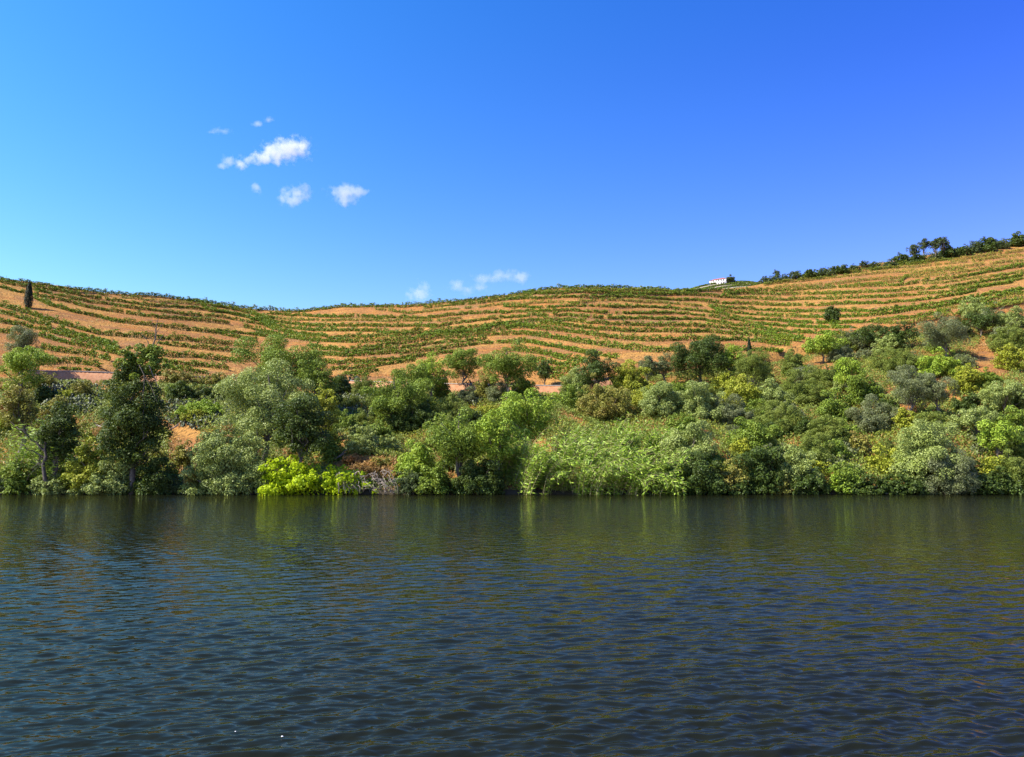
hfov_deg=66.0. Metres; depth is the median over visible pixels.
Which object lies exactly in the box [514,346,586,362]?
vine row
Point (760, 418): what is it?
scrub bush
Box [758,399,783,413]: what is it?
scrub bush
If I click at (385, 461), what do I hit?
dry shrub
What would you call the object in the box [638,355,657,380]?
olive
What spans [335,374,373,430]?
prickly pear
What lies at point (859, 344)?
scrub bush
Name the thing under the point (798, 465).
bush
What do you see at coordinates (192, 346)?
vine row
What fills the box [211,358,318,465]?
tall tree
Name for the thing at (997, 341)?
bush
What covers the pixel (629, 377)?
shrub
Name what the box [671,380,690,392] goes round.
scrub bush
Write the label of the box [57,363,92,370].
vine row
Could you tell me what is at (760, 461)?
dark bush
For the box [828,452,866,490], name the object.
bush
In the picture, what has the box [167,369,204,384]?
hedge bush
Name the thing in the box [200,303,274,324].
vine row
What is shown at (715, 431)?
undergrowth
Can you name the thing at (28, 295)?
cypress
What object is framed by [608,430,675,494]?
reed clump
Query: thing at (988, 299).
vine row
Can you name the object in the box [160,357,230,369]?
vine row
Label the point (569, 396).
scrub bush
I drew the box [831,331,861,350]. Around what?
scrub bush
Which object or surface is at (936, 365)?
bush
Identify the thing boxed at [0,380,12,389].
scrub bush
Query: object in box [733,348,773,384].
tree
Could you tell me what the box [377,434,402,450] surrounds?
shrub
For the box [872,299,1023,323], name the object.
vine row
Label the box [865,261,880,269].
ridge bush
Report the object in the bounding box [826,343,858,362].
scrub bush
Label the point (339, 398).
scrub bush
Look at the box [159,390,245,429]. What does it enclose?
prickly pear
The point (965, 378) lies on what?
bush
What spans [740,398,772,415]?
scrub bush
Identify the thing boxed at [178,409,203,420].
shrub
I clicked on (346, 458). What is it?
dry shrub
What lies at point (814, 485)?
shore bush
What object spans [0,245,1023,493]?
hillside
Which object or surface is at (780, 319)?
vine row
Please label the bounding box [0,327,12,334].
vine row
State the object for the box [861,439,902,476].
fig bush
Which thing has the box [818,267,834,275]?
ridge bush
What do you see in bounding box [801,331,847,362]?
tree
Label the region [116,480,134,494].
scrub bush
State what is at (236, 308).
vine row
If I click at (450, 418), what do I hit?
scrub bush
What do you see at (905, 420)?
shrub
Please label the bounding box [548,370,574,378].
vine row
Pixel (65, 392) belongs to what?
scrub bush
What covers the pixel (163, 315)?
vine row
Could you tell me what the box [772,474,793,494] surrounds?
shore bush
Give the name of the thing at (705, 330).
vine row
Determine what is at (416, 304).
vine row
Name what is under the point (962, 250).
ridge bush
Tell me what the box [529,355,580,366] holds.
vine row
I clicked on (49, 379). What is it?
scrub bush
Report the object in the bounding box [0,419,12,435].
scrub bush
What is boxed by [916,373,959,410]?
tree
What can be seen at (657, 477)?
reed clump
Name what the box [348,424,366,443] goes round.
scrub bush
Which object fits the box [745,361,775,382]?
scrub bush
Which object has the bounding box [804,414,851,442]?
bush
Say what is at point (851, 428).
scrub bush
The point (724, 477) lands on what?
scrub bush
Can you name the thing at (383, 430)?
scrub bush
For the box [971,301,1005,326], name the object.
scrub bush
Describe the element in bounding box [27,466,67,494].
shore bush
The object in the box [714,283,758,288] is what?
vine hedge
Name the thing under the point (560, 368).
vine row
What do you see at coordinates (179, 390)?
dark bush
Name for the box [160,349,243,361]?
vine row
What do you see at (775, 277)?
ridge bush
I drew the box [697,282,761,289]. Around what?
vine hedge
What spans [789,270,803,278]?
ridge bush
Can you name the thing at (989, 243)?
ridge bush
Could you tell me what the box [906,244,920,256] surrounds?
pine tree
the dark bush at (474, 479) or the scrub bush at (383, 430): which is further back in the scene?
the scrub bush at (383, 430)
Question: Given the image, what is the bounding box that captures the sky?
[0,0,1023,310]
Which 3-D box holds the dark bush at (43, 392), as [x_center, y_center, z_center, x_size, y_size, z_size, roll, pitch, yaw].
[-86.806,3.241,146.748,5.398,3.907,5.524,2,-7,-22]
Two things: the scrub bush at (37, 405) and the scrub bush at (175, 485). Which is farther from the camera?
the scrub bush at (37, 405)
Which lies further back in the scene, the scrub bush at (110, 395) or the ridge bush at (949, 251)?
the ridge bush at (949, 251)
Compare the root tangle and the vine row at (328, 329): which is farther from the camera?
the vine row at (328, 329)
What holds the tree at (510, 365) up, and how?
on the hillside
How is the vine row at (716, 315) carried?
on the hillside
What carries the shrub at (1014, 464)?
on the hillside
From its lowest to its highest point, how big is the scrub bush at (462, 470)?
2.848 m
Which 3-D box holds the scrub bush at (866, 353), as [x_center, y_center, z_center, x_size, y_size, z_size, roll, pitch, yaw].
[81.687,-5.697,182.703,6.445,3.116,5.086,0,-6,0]
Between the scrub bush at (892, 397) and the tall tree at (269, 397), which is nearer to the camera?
the tall tree at (269, 397)
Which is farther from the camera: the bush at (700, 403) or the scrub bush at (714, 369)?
the scrub bush at (714, 369)
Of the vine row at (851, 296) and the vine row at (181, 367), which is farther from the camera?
the vine row at (851, 296)
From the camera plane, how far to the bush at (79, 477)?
99.65 m
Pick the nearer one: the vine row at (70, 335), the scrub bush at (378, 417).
the scrub bush at (378, 417)
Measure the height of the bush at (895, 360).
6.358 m
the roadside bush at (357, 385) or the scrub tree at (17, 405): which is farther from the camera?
the roadside bush at (357, 385)
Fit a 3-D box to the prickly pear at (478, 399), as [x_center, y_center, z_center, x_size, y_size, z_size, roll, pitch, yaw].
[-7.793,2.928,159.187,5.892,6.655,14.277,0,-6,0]
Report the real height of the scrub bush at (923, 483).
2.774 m
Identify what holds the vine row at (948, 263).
on the hillside
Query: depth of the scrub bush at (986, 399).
133.27 m
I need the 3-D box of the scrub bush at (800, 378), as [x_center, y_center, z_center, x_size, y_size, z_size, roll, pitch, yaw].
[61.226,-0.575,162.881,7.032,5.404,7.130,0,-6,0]
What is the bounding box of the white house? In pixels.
[709,277,726,284]
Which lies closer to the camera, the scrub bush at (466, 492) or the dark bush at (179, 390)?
the scrub bush at (466, 492)
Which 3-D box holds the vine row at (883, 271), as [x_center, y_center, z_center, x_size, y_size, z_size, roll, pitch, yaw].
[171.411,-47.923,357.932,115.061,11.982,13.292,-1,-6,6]
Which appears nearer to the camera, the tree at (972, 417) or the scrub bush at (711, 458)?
the scrub bush at (711, 458)
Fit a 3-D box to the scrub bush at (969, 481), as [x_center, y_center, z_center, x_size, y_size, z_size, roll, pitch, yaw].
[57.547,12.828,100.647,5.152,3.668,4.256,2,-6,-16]
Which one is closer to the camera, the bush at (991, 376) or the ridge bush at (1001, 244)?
the bush at (991, 376)
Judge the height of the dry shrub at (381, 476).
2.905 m
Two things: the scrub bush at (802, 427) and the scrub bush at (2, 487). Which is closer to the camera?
the scrub bush at (2, 487)
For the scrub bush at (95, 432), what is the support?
on the hillside
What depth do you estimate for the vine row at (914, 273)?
343.31 m
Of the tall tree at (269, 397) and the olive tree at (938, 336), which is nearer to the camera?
the tall tree at (269, 397)
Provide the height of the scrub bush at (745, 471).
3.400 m
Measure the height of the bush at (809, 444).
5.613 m
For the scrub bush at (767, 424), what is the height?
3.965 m
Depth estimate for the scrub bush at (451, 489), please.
99.82 m
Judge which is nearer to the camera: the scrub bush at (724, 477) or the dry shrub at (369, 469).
the scrub bush at (724, 477)
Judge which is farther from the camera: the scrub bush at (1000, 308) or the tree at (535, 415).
the scrub bush at (1000, 308)
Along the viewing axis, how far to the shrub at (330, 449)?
113.88 m
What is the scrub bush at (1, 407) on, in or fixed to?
on the hillside
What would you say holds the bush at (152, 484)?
on the hillside
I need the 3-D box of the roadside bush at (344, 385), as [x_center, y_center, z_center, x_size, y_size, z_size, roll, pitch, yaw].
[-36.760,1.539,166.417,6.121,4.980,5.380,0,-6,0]
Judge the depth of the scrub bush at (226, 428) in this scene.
125.38 m
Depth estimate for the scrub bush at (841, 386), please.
149.70 m
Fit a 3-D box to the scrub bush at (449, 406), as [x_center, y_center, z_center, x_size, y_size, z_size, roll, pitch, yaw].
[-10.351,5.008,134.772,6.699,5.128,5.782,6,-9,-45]
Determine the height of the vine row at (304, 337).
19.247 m
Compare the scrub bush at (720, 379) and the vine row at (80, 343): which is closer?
the scrub bush at (720, 379)
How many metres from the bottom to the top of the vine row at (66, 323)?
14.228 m
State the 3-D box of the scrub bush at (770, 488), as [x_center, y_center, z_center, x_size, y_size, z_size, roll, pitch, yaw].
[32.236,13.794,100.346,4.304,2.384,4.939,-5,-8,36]
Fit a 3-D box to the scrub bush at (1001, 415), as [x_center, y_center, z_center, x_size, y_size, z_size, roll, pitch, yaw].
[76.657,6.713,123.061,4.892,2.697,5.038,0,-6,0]
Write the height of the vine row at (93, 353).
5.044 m
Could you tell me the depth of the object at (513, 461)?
103.83 m
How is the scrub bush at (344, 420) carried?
on the hillside
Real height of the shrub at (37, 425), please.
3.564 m
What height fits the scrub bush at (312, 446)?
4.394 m
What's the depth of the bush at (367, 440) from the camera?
114.57 m
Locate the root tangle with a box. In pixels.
[336,469,406,492]
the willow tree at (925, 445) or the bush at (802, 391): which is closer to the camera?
the willow tree at (925, 445)
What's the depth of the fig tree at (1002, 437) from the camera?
108.79 m
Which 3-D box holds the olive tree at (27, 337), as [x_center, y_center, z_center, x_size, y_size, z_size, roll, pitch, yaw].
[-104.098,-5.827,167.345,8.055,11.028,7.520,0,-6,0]
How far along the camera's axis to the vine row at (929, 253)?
409.09 m
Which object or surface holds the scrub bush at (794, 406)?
on the hillside
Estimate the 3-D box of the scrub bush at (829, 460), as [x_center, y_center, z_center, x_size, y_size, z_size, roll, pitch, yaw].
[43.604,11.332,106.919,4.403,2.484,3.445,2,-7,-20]
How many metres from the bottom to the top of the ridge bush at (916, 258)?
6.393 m
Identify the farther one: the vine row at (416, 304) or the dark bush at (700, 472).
the vine row at (416, 304)
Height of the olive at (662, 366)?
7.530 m
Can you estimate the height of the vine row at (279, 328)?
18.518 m
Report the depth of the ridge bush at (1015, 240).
413.60 m
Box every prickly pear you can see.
[40,378,104,414]
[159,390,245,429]
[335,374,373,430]
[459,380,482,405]
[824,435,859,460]
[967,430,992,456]
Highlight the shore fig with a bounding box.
[826,467,852,493]
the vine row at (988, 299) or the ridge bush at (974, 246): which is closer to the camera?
the vine row at (988, 299)
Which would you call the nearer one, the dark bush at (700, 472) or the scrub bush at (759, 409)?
the dark bush at (700, 472)
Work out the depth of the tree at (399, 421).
131.25 m
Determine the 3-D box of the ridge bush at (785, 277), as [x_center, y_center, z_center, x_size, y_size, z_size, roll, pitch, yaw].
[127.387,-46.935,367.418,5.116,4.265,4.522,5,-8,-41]
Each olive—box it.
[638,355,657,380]
[654,352,676,380]
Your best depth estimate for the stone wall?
168.94 m
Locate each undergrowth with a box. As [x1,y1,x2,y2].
[0,324,1023,491]
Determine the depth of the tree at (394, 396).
132.85 m
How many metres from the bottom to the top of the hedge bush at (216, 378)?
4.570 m
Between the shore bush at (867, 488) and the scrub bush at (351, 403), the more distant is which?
the scrub bush at (351, 403)
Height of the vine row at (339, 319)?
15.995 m
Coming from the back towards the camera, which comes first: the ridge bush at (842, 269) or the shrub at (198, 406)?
the ridge bush at (842, 269)
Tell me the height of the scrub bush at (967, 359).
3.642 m
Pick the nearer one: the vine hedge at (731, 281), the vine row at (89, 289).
the vine row at (89, 289)
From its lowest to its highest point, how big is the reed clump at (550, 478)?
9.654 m
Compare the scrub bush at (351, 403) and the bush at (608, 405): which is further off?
the scrub bush at (351, 403)
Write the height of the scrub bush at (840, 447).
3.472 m
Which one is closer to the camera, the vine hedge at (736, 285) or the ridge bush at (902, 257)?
the ridge bush at (902, 257)
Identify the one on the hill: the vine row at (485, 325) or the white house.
the white house
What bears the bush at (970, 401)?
on the hillside
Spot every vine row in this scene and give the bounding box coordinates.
[0,276,277,310]
[0,278,861,335]
[0,284,229,323]
[0,300,253,347]
[0,308,52,326]
[0,317,119,350]
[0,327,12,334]
[33,287,327,337]
[33,293,258,341]
[39,330,117,354]
[39,342,110,360]
[45,356,103,367]
[56,324,119,345]
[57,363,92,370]
[97,292,461,321]
[156,341,249,352]
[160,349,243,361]
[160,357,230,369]
[162,363,210,374]
[187,298,275,318]
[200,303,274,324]
[215,328,264,336]
[243,321,792,346]
[249,316,424,333]
[253,331,279,337]
[266,307,854,328]
[278,283,694,312]
[309,328,674,352]
[310,337,619,358]
[321,347,454,364]
[329,316,805,339]
[330,355,417,369]
[342,366,381,374]
[343,334,487,353]
[351,370,369,377]
[374,297,702,313]
[423,288,977,308]
[423,320,534,333]
[503,296,1022,323]
[505,286,686,297]
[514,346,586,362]
[523,279,1012,300]
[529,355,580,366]
[533,360,576,373]
[540,318,802,341]
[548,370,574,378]
[673,262,1023,292]
[707,285,1023,312]
[709,289,1023,317]
[724,271,1023,294]
[738,344,783,352]
[764,257,1023,285]
[774,261,1023,288]
[798,253,1022,278]
[855,266,964,285]
[858,247,1023,267]
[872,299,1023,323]
[907,240,1007,257]
[922,269,1023,284]
[936,291,1023,309]
[948,277,1023,288]
[987,297,1023,306]
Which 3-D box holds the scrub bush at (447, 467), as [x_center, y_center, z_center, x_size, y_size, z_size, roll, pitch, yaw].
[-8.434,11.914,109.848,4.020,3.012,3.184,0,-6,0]
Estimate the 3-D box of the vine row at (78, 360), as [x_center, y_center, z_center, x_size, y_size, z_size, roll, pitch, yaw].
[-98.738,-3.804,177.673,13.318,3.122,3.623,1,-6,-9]
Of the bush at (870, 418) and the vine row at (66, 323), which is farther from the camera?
the vine row at (66, 323)
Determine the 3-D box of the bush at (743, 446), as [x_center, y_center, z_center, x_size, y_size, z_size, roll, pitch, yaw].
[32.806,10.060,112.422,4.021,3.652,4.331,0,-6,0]
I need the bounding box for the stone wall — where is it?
[29,370,617,393]
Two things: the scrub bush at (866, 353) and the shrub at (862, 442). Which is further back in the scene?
the scrub bush at (866, 353)
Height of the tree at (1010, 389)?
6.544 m
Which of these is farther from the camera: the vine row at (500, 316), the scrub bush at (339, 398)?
the vine row at (500, 316)
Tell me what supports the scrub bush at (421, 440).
on the hillside
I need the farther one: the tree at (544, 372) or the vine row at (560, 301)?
the vine row at (560, 301)
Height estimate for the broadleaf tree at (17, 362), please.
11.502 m
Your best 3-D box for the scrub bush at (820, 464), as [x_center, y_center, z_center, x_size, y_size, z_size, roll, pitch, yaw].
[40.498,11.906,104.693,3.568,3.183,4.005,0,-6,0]
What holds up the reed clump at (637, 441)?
on the hillside
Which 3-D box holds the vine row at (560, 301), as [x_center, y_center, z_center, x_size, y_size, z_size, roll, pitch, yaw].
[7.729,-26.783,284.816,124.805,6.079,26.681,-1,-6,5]
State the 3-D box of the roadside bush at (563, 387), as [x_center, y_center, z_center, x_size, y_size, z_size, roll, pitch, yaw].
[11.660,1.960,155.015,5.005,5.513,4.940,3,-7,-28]
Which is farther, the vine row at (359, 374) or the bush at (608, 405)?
the vine row at (359, 374)
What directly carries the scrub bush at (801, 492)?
on the hillside
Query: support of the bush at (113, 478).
on the hillside
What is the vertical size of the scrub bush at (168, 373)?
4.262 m
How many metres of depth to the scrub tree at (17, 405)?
109.45 m
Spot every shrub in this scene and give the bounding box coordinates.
[0,453,32,494]
[31,414,47,430]
[162,465,179,475]
[169,439,191,468]
[173,398,227,414]
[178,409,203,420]
[182,468,197,489]
[316,422,344,463]
[342,453,363,463]
[349,460,384,472]
[369,454,393,466]
[374,463,402,481]
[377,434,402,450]
[609,359,652,389]
[631,381,652,406]
[848,431,874,454]
[891,407,919,428]
[975,453,1009,476]
[993,448,1023,483]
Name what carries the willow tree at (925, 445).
on the hillside
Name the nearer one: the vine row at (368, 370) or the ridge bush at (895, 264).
the vine row at (368, 370)
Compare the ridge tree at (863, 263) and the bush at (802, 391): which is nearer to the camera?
the bush at (802, 391)
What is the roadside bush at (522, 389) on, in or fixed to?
on the hillside
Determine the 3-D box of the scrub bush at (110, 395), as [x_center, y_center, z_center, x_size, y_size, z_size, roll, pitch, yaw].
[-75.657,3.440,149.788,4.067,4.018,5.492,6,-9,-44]
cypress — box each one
[23,280,33,307]
[747,338,751,355]
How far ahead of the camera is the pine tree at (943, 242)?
396.19 m
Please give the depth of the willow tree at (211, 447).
99.04 m
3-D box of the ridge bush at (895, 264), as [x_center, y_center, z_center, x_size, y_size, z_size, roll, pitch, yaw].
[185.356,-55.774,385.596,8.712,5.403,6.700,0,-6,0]
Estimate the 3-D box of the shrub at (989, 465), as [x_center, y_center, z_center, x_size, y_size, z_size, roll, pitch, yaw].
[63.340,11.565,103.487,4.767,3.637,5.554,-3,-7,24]
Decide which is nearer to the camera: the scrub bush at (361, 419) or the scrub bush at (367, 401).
the scrub bush at (361, 419)
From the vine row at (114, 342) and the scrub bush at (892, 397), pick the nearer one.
the scrub bush at (892, 397)
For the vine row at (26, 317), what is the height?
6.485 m
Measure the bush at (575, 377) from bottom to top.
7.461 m
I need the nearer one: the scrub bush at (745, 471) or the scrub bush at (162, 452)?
the scrub bush at (745, 471)
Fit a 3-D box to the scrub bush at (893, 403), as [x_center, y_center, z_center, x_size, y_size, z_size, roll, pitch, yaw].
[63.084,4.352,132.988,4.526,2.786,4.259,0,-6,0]
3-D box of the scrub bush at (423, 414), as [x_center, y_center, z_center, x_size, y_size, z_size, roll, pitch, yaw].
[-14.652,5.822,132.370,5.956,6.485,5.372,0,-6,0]
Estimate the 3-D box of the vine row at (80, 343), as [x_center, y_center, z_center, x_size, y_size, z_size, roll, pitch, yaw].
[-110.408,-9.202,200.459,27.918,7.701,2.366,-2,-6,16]
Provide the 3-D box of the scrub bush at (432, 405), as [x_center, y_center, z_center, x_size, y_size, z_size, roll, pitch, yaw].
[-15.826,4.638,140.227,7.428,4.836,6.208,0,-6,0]
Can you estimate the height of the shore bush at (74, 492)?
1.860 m
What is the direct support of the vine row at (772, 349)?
on the hillside
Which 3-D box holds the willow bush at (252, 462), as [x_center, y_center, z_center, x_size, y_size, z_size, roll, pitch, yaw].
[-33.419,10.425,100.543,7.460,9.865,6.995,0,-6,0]
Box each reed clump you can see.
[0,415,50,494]
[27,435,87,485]
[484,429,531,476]
[511,428,571,494]
[521,426,602,494]
[551,421,601,456]
[557,435,634,494]
[580,437,650,494]
[586,413,639,458]
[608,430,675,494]
[622,445,688,494]
[626,419,672,460]
[642,426,688,463]
[652,449,701,495]
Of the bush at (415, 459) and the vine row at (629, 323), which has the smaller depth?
the bush at (415, 459)
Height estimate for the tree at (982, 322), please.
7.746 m
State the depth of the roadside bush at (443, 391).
156.44 m
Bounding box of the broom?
[779,348,808,373]
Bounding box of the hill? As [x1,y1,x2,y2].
[695,283,753,288]
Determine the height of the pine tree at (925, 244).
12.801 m
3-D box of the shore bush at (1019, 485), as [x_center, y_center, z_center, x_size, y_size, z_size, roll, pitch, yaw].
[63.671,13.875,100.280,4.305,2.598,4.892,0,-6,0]
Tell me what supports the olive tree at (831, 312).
on the hillside
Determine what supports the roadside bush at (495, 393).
on the hillside
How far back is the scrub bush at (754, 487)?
99.52 m
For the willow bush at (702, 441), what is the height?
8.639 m
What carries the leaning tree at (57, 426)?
on the hillside
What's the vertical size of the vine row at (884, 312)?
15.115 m
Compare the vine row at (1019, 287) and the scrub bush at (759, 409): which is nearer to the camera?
the scrub bush at (759, 409)
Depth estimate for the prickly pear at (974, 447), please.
111.98 m
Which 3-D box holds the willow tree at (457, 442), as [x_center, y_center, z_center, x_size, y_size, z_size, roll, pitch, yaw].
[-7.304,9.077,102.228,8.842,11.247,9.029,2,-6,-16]
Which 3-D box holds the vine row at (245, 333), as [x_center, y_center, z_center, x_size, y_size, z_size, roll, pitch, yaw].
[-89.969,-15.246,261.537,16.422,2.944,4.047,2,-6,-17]
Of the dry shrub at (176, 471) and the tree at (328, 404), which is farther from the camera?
the tree at (328, 404)
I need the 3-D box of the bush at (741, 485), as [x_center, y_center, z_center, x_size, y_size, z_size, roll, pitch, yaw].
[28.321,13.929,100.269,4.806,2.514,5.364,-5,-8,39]
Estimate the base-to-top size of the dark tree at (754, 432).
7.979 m
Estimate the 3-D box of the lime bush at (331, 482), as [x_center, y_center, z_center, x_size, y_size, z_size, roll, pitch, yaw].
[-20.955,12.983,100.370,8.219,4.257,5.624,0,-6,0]
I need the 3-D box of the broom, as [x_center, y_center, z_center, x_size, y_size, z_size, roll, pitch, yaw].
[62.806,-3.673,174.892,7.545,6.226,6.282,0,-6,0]
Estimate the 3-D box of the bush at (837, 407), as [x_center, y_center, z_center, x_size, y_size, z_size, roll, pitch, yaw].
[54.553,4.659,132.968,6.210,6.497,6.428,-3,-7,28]
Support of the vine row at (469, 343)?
on the hillside
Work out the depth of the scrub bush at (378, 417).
138.87 m
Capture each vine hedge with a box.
[692,280,760,287]
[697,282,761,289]
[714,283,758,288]
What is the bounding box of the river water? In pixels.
[0,494,1023,756]
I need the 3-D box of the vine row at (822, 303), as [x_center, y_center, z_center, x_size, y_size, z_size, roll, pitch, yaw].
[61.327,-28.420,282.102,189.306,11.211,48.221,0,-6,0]
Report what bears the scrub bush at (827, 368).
on the hillside
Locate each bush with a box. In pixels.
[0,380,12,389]
[0,393,12,412]
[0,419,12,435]
[0,470,16,491]
[9,380,35,392]
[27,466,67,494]
[29,371,59,386]
[29,397,41,414]
[30,386,59,402]
[35,402,64,419]
[48,395,68,404]
[56,431,107,493]
[58,386,79,398]
[66,380,97,395]
[66,488,84,494]
[76,421,91,430]
[80,453,133,494]
[90,425,101,436]
[102,390,123,400]
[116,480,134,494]
[132,470,154,489]
[134,457,176,494]
[147,447,168,457]
[154,368,179,382]
[162,480,184,494]
[163,380,204,399]
[164,383,174,393]
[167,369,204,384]
[194,371,235,383]
[195,485,206,494]
[201,383,232,399]
[218,422,275,494]
[219,419,235,431]
[257,454,322,495]
[302,434,320,452]
[314,464,378,494]
[317,385,347,403]
[328,409,358,427]
[332,427,344,440]
[333,374,351,393]
[340,394,359,406]
[343,424,379,453]
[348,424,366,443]
[350,373,376,393]
[354,408,377,425]
[360,394,379,407]
[364,419,395,438]
[375,411,389,424]
[390,439,435,480]
[391,469,422,494]
[409,394,438,430]
[409,461,449,494]
[413,391,441,410]
[419,431,444,453]
[432,378,450,399]
[432,413,456,431]
[434,393,468,417]
[439,457,459,471]
[440,478,455,493]
[451,459,505,494]
[452,459,474,475]
[452,480,479,494]
[456,386,475,404]
[457,409,485,425]
[473,369,495,397]
[474,404,498,416]
[479,476,504,494]
[481,462,493,475]
[485,381,512,402]
[510,379,539,395]
[555,382,589,408]
[558,366,593,392]
[558,375,577,397]
[574,373,639,420]
[638,381,685,417]
[658,410,719,464]
[664,412,699,435]
[666,451,736,494]
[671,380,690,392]
[675,380,729,420]
[704,365,718,374]
[706,384,722,397]
[706,393,755,424]
[706,452,725,463]
[707,371,736,391]
[709,469,732,488]
[719,479,752,494]
[720,373,765,405]
[720,457,751,491]
[722,424,739,433]
[726,464,754,479]
[729,438,752,455]
[733,446,792,487]
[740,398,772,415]
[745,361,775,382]
[746,405,773,420]
[747,479,765,494]
[749,478,781,494]
[752,414,775,422]
[757,276,772,283]
[757,377,794,404]
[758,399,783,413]
[761,419,790,438]
[762,394,810,432]
[770,444,824,484]
[772,273,782,281]
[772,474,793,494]
[774,401,807,416]
[779,368,826,404]
[780,273,789,280]
[788,430,838,465]
[788,466,830,494]
[788,479,809,494]
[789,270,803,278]
[792,362,815,382]
[792,416,821,435]
[801,363,835,388]
[802,269,821,277]
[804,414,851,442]
[811,456,831,476]
[814,387,854,421]
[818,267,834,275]
[818,453,844,467]
[821,439,851,457]
[823,365,838,374]
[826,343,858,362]
[826,416,865,438]
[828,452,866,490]
[830,264,850,273]
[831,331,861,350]
[832,378,846,389]
[835,460,863,473]
[836,472,892,494]
[839,326,869,348]
[842,369,885,405]
[844,393,903,432]
[849,263,862,271]
[854,347,873,359]
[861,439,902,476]
[862,346,923,370]
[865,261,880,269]
[870,329,911,354]
[871,436,897,454]
[874,478,902,494]
[876,396,899,407]
[882,259,898,267]
[884,468,928,494]
[886,365,914,382]
[886,388,906,402]
[891,252,911,264]
[908,253,931,263]
[909,476,933,494]
[910,346,964,378]
[914,368,927,379]
[914,405,957,429]
[917,444,981,494]
[925,339,951,351]
[929,254,944,260]
[934,244,959,257]
[939,465,981,492]
[947,363,984,392]
[950,354,978,368]
[950,392,980,412]
[952,325,974,335]
[954,244,973,255]
[958,296,985,318]
[964,473,1006,494]
[967,240,982,252]
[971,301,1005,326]
[973,405,1000,416]
[974,366,1002,385]
[976,236,997,251]
[977,381,998,394]
[979,393,993,404]
[984,324,1023,351]
[984,466,1023,494]
[986,413,1018,426]
[989,389,1023,409]
[990,322,1013,336]
[990,343,1023,370]
[994,405,1023,432]
[996,238,1010,248]
[996,305,1023,327]
[998,425,1023,455]
[1002,477,1023,494]
[1006,231,1023,246]
[1013,444,1023,458]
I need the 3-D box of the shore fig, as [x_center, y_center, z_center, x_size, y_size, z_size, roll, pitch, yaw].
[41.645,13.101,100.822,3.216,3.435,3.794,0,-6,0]
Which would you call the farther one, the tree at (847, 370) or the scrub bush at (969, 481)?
the tree at (847, 370)
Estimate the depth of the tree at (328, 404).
117.36 m
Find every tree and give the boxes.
[0,345,57,396]
[0,371,39,458]
[3,325,42,373]
[11,422,47,492]
[32,401,81,476]
[95,318,173,494]
[177,413,256,495]
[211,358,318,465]
[230,333,326,396]
[271,392,333,493]
[294,359,339,395]
[313,383,339,453]
[359,369,434,432]
[383,399,419,435]
[390,363,434,395]
[416,352,454,394]
[422,406,487,477]
[445,348,480,384]
[470,406,520,469]
[476,339,537,399]
[497,387,562,453]
[537,360,553,384]
[576,349,621,390]
[669,334,730,383]
[716,343,747,375]
[725,410,784,451]
[727,274,735,282]
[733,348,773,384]
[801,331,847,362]
[823,306,841,320]
[833,357,866,386]
[848,323,891,348]
[859,260,868,266]
[883,321,918,346]
[887,364,932,410]
[887,418,966,482]
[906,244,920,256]
[915,312,970,355]
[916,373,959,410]
[917,238,930,254]
[929,238,940,261]
[935,236,950,257]
[948,402,998,434]
[957,307,1004,336]
[976,419,1023,456]
[977,379,1023,413]
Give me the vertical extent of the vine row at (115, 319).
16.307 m
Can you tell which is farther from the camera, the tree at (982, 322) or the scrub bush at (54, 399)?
the tree at (982, 322)
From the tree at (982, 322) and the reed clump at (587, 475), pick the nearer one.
the reed clump at (587, 475)
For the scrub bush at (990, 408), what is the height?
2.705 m
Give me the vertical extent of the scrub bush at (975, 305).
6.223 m
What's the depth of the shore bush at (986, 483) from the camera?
98.99 m
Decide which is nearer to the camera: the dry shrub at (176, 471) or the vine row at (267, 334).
the dry shrub at (176, 471)
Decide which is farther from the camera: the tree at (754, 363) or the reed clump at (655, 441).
the tree at (754, 363)
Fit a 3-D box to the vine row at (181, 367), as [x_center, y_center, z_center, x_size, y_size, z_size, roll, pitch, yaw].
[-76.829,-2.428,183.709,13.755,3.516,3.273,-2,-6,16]
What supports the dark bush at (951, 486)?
on the hillside
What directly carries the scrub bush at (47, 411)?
on the hillside
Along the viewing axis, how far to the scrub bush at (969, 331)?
190.78 m
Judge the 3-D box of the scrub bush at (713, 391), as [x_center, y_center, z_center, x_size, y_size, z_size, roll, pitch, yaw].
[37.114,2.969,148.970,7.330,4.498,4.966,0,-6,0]
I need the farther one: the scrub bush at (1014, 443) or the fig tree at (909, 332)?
the fig tree at (909, 332)
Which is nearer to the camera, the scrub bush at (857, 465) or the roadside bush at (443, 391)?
the scrub bush at (857, 465)
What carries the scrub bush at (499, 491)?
on the hillside
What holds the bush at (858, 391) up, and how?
on the hillside
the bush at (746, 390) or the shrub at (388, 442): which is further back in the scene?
the bush at (746, 390)

